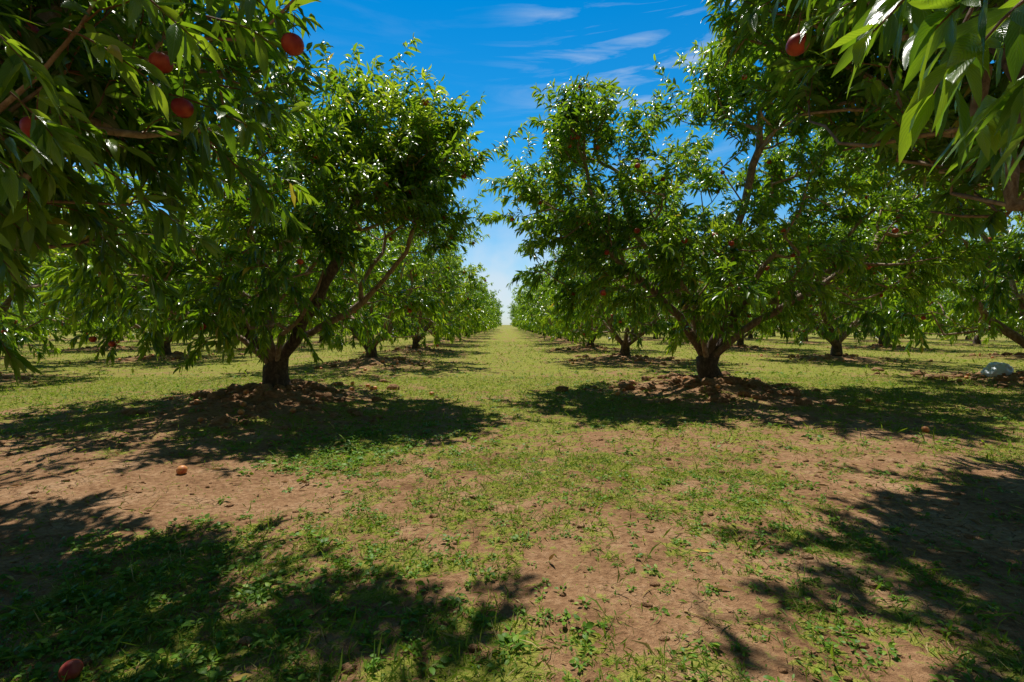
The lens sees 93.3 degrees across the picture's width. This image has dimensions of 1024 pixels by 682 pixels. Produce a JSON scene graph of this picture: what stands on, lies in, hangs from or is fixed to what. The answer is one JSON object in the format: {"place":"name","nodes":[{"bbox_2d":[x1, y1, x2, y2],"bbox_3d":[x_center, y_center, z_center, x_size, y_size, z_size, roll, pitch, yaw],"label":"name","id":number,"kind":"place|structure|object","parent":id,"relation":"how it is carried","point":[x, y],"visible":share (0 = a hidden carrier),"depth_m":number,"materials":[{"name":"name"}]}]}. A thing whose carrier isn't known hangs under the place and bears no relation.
{"place":"outdoors","nodes":[
{"label":"outdoors","id":0,"kind":"place"},
{"bbox_2d":[0,325,1023,681],"bbox_3d":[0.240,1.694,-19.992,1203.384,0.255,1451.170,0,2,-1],"label":"ground","id":1,"kind":"structure","parent":0,"point":[578,583],"depth_m":2.84,"materials":[{"name":"soil"}]},
{"bbox_2d":[0,251,65,343],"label":"peach tree","id":2,"kind":"object","parent":1,"relation":"on","point":[13,308],"visible":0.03,"depth_m":16.57,"materials":[{"name":"green plant"}]},
{"bbox_2d":[0,280,66,339],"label":"peach tree","id":3,"kind":"object","parent":1,"relation":"on","point":[41,330],"depth_m":31.82,"materials":[{"name":"green plant"}]},
{"bbox_2d":[0,273,71,344],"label":"peach tree","id":4,"kind":"object","parent":1,"relation":"on","point":[26,306],"visible":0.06,"depth_m":23.75,"materials":[{"name":"green plant"}]},
{"bbox_2d":[0,191,130,362],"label":"peach tree","id":5,"kind":"object","parent":1,"relation":"on","point":[16,329],"visible":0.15,"depth_m":10.02,"materials":[{"name":"green plant"}]},
{"bbox_2d":[11,255,176,345],"bbox_3d":[-17.614,-1.901,21.171,6.054,4.876,6.038,1,2,17],"label":"peach tree","id":6,"kind":"object","parent":1,"relation":"on","point":[64,314],"depth_m":19.60,"materials":[{"name":"green plant"}]},
{"bbox_2d":[66,315,148,340],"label":"peach tree","id":7,"kind":"object","parent":1,"relation":"on","point":[75,334],"depth_m":28.74,"materials":[{"name":"green plant"}]},
{"bbox_2d":[13,194,282,354],"bbox_3d":[-11.004,-1.927,15.212,6.874,5.382,6.892,2,3,45],"label":"peach tree","id":8,"kind":"object","parent":1,"relation":"on","point":[167,346],"visible":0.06,"depth_m":14.35,"materials":[{"name":"green plant"}]},
{"bbox_2d":[0,0,327,382],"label":"peach tree","id":9,"kind":"object","parent":1,"relation":"on","point":[54,64],"visible":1,"depth_m":2.08,"materials":[{"name":"green plant"}]},
{"bbox_2d":[176,465,187,474],"bbox_3d":[-2.388,0.936,3.497,0.072,0.072,0.063,-23,41,-2],"label":"fallen peach","id":10,"kind":"object","parent":1,"relation":"on","point":[181,469],"visible":1,"depth_m":3.48,"materials":[{"name":"orange food"}]},
{"bbox_2d":[22,32,527,387],"bbox_3d":[-3.197,-1.631,6.896,5.870,5.322,5.003,-1,2,-32],"label":"peach tree","id":11,"kind":"object","parent":1,"relation":"on","point":[404,174],"visible":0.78,"depth_m":6.04,"materials":[{"name":"green plant"}]},
{"bbox_2d":[219,255,336,336],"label":"peach tree","id":12,"kind":"object","parent":1,"relation":"on","point":[274,260],"visible":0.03,"depth_m":20.83,"materials":[{"name":"green plant"}]},
{"bbox_2d":[279,250,376,340],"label":"peach tree","id":13,"kind":"object","parent":1,"relation":"on","point":[320,337],"visible":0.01,"depth_m":27.78,"materials":[{"name":"green plant"}]},
{"bbox_2d":[325,269,389,338],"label":"peach tree","id":14,"kind":"object","parent":1,"relation":"on","point":[366,311],"visible":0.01,"depth_m":34.04,"materials":[{"name":"green plant"}]},
{"bbox_2d":[246,179,490,357],"bbox_3d":[-3.668,-1.643,12.802,6.331,4.940,5.992,0,2,-10],"label":"peach tree","id":15,"kind":"object","parent":1,"relation":"on","point":[413,271],"visible":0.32,"depth_m":12.92,"materials":[{"name":"green plant"}]},
{"bbox_2d":[353,222,490,348],"bbox_3d":[-3.937,-1.946,18.995,5.899,5.127,6.233,1,2,21],"label":"peach tree","id":16,"kind":"object","parent":1,"relation":"on","point":[456,265],"visible":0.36,"depth_m":18.67,"materials":[{"name":"green plant"}]},
{"bbox_2d":[380,269,491,341],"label":"peach tree","id":17,"kind":"object","parent":1,"relation":"on","point":[471,330],"visible":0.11,"depth_m":24.34,"materials":[{"name":"green plant"}]},
{"bbox_2d":[407,273,494,336],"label":"peach tree","id":18,"kind":"object","parent":1,"relation":"on","point":[484,287],"visible":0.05,"depth_m":30.91,"materials":[{"name":"green plant"}]},
{"bbox_2d":[448,275,498,335],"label":"peach tree","id":19,"kind":"object","parent":1,"relation":"on","point":[489,303],"visible":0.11,"depth_m":37.08,"materials":[{"name":"green plant"}]},
{"bbox_2d":[464,283,496,335],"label":"peach tree","id":20,"kind":"object","parent":1,"relation":"on","point":[487,313],"visible":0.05,"depth_m":42.62,"materials":[{"name":"green plant"}]},
{"bbox_2d":[470,300,497,334],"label":"peach tree","id":21,"kind":"object","parent":1,"relation":"on","point":[492,310],"visible":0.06,"depth_m":49.52,"materials":[{"name":"green plant"}]},
{"bbox_2d":[474,291,501,333],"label":"peach tree","id":22,"kind":"object","parent":1,"relation":"on","point":[492,315],"visible":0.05,"depth_m":55.31,"materials":[{"name":"green plant"}]},
{"bbox_2d":[480,300,499,331],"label":"peach tree","id":23,"kind":"object","parent":1,"relation":"on","point":[495,312],"visible":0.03,"depth_m":68.08,"materials":[{"name":"green plant"}]},
{"bbox_2d":[477,298,503,332],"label":"peach tree","id":24,"kind":"object","parent":1,"relation":"on","point":[498,305],"visible":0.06,"depth_m":61.84,"materials":[{"name":"green plant"}]},
{"bbox_2d":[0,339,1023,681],"bbox_3d":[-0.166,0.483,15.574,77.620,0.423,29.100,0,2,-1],"label":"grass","id":25,"kind":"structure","parent":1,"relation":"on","point":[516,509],"depth_m":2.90,"materials":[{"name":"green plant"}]},
{"bbox_2d":[0,368,1023,681],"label":"weed patch","id":26,"kind":"object","parent":1,"relation":"on","point":[104,602],"visible":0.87,"depth_m":2.00,"materials":[{"name":"green plant"}]},
{"bbox_2d":[58,659,83,681],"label":"fallen peach","id":27,"kind":"object","parent":26,"relation":"on","point":[73,668],"visible":0.94,"depth_m":1.48,"materials":[{"name":"red food"}]},
{"bbox_2d":[0,343,1023,681],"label":"soil clods","id":28,"kind":"object","parent":1,"relation":"on","point":[306,387],"visible":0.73,"depth_m":6.23,"materials":[{"name":"brown soil"}]},
{"bbox_2d":[0,365,1023,680],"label":"leaf litter","id":29,"kind":"object","parent":1,"relation":"on","point":[238,677],"visible":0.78,"depth_m":3.92,"materials":[{"name":"brown plant"}]},
{"bbox_2d":[0,344,1023,421],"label":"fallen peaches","id":30,"kind":"object","parent":1,"relation":"on","point":[292,410],"visible":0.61,"depth_m":9.07,"materials":[{"name":"food"}]},
{"bbox_2d":[508,301,531,331],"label":"peach tree","id":31,"kind":"object","parent":1,"relation":"on","point":[512,307],"visible":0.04,"depth_m":70.12,"materials":[{"name":"green plant"}]},
{"bbox_2d":[512,306,533,331],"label":"peach tree","id":32,"kind":"object","parent":1,"relation":"on","point":[517,321],"visible":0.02,"depth_m":64.14,"materials":[{"name":"green plant"}]},
{"bbox_2d":[511,302,535,332],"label":"peach tree","id":33,"kind":"object","parent":1,"relation":"on","point":[516,311],"visible":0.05,"depth_m":57.36,"materials":[{"name":"green plant"}]},
{"bbox_2d":[515,289,541,333],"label":"peach tree","id":34,"kind":"object","parent":1,"relation":"on","point":[519,320],"visible":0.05,"depth_m":51.62,"materials":[{"name":"green plant"}]},
{"bbox_2d":[511,285,550,334],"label":"peach tree","id":35,"kind":"object","parent":1,"relation":"on","point":[523,301],"visible":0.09,"depth_m":38.17,"materials":[{"name":"green plant"}]},
{"bbox_2d":[511,288,552,335],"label":"peach tree","id":36,"kind":"object","parent":1,"relation":"on","point":[521,311],"visible":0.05,"depth_m":44.99,"materials":[{"name":"green plant"}]},
{"bbox_2d":[521,269,573,337],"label":"peach tree","id":37,"kind":"object","parent":1,"relation":"on","point":[539,326],"visible":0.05,"depth_m":32.28,"materials":[{"name":"green plant"}]},
{"bbox_2d":[520,259,604,340],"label":"peach tree","id":38,"kind":"object","parent":1,"relation":"on","point":[533,313],"visible":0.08,"depth_m":26.61,"materials":[{"name":"green plant"}]},
{"bbox_2d":[517,260,657,345],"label":"peach tree","id":39,"kind":"object","parent":1,"relation":"on","point":[549,271],"visible":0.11,"depth_m":20.06,"materials":[{"name":"green plant"}]},
{"bbox_2d":[533,180,718,355],"bbox_3d":[3.424,-1.851,14.408,6.098,5.251,6.022,-1,2,-25],"label":"peach tree","id":40,"kind":"object","parent":1,"relation":"on","point":[614,323],"visible":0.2,"depth_m":13.50,"materials":[{"name":"green plant"}]},
{"bbox_2d":[638,289,694,338],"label":"peach tree","id":41,"kind":"object","parent":1,"relation":"on","point":[654,335],"visible":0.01,"depth_m":33.78,"materials":[{"name":"green plant"}]},
{"bbox_2d":[638,265,717,341],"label":"peach tree","id":42,"kind":"object","parent":1,"relation":"on","point":[668,322],"visible":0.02,"depth_m":27.64,"materials":[{"name":"green plant"}]},
{"bbox_2d":[674,224,803,345],"bbox_3d":[10.185,-2.173,21.418,6.310,5.416,6.231,-1,2,-19],"label":"peach tree","id":43,"kind":"object","parent":1,"relation":"on","point":[740,340],"visible":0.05,"depth_m":20.50,"materials":[{"name":"green plant"}]},
{"bbox_2d":[729,288,766,338],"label":"peach tree","id":44,"kind":"object","parent":1,"relation":"on","point":[751,335],"depth_m":34.37,"materials":[{"name":"green plant"}]},
{"bbox_2d":[475,0,1023,377],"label":"peach tree","id":45,"kind":"object","parent":1,"relation":"on","point":[576,119],"visible":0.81,"depth_m":7.25,"materials":[{"name":"green plant"}]},
{"bbox_2d":[753,276,840,341],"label":"peach tree","id":46,"kind":"object","parent":1,"relation":"on","point":[812,331],"visible":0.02,"depth_m":28.05,"materials":[{"name":"green plant"}]},
{"bbox_2d":[697,0,1023,239],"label":"peach tree","id":47,"kind":"object","parent":1,"relation":"on","point":[945,89],"visible":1,"depth_m":2.65,"materials":[{"name":"green plant"}]},
{"bbox_2d":[743,186,977,355],"bbox_3d":[10.345,-1.853,15.114,6.130,5.219,6.476,1,2,32],"label":"peach tree","id":48,"kind":"object","parent":1,"relation":"on","point":[833,337],"visible":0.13,"depth_m":14.53,"materials":[{"name":"green plant"}]},
{"bbox_2d":[833,247,965,345],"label":"peach tree","id":49,"kind":"object","parent":1,"relation":"on","point":[942,326],"visible":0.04,"depth_m":21.12,"materials":[{"name":"green plant"}]},
{"bbox_2d":[921,426,929,432],"bbox_3d":[4.116,0.883,4.817,0.063,0.072,0.072,-35,-24,-3],"label":"fallen peach","id":50,"kind":"object","parent":1,"relation":"on","point":[926,429],"visible":0.99,"depth_m":4.79,"materials":[{"name":"orange food"}]},
{"bbox_2d":[834,128,1023,356],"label":"peach tree","id":51,"kind":"object","parent":1,"relation":"on","point":[900,314],"visible":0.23,"depth_m":9.28,"materials":[{"name":"green plant"}]},
{"bbox_2d":[930,282,999,339],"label":"peach tree","id":52,"kind":"object","parent":1,"relation":"on","point":[966,337],"visible":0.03,"depth_m":32.38,"materials":[{"name":"green plant"}]},
{"bbox_2d":[926,262,1022,343],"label":"peach tree","id":53,"kind":"object","parent":1,"relation":"on","point":[976,339],"visible":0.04,"depth_m":24.63,"materials":[{"name":"green plant"}]},
{"bbox_2d":[937,218,1023,344],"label":"peach tree","id":54,"kind":"object","parent":1,"relation":"on","point":[985,341],"visible":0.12,"depth_m":16.37,"materials":[{"name":"green plant"}]},
{"bbox_2d":[980,362,1013,376],"bbox_3d":[9.488,0.547,9.440,0.580,0.278,0.420,-1,2,-18],"label":"rock","id":55,"kind":"object","parent":1,"relation":"on","point":[992,369],"visible":0.76,"depth_m":9.32,"materials":[{"name":"white stone"}]},
{"bbox_2d":[0,408,1023,662],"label":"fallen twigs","id":56,"kind":"object","parent":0,"point":[518,494],"visible":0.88,"depth_m":2.93,"materials":[{"name":"brown wood"}]},
{"bbox_2d":[5,0,1023,324],"label":"sky","id":57,"kind":"structure","parent":0,"point":[502,49],"materials":[{"name":"blue"}]}
]}

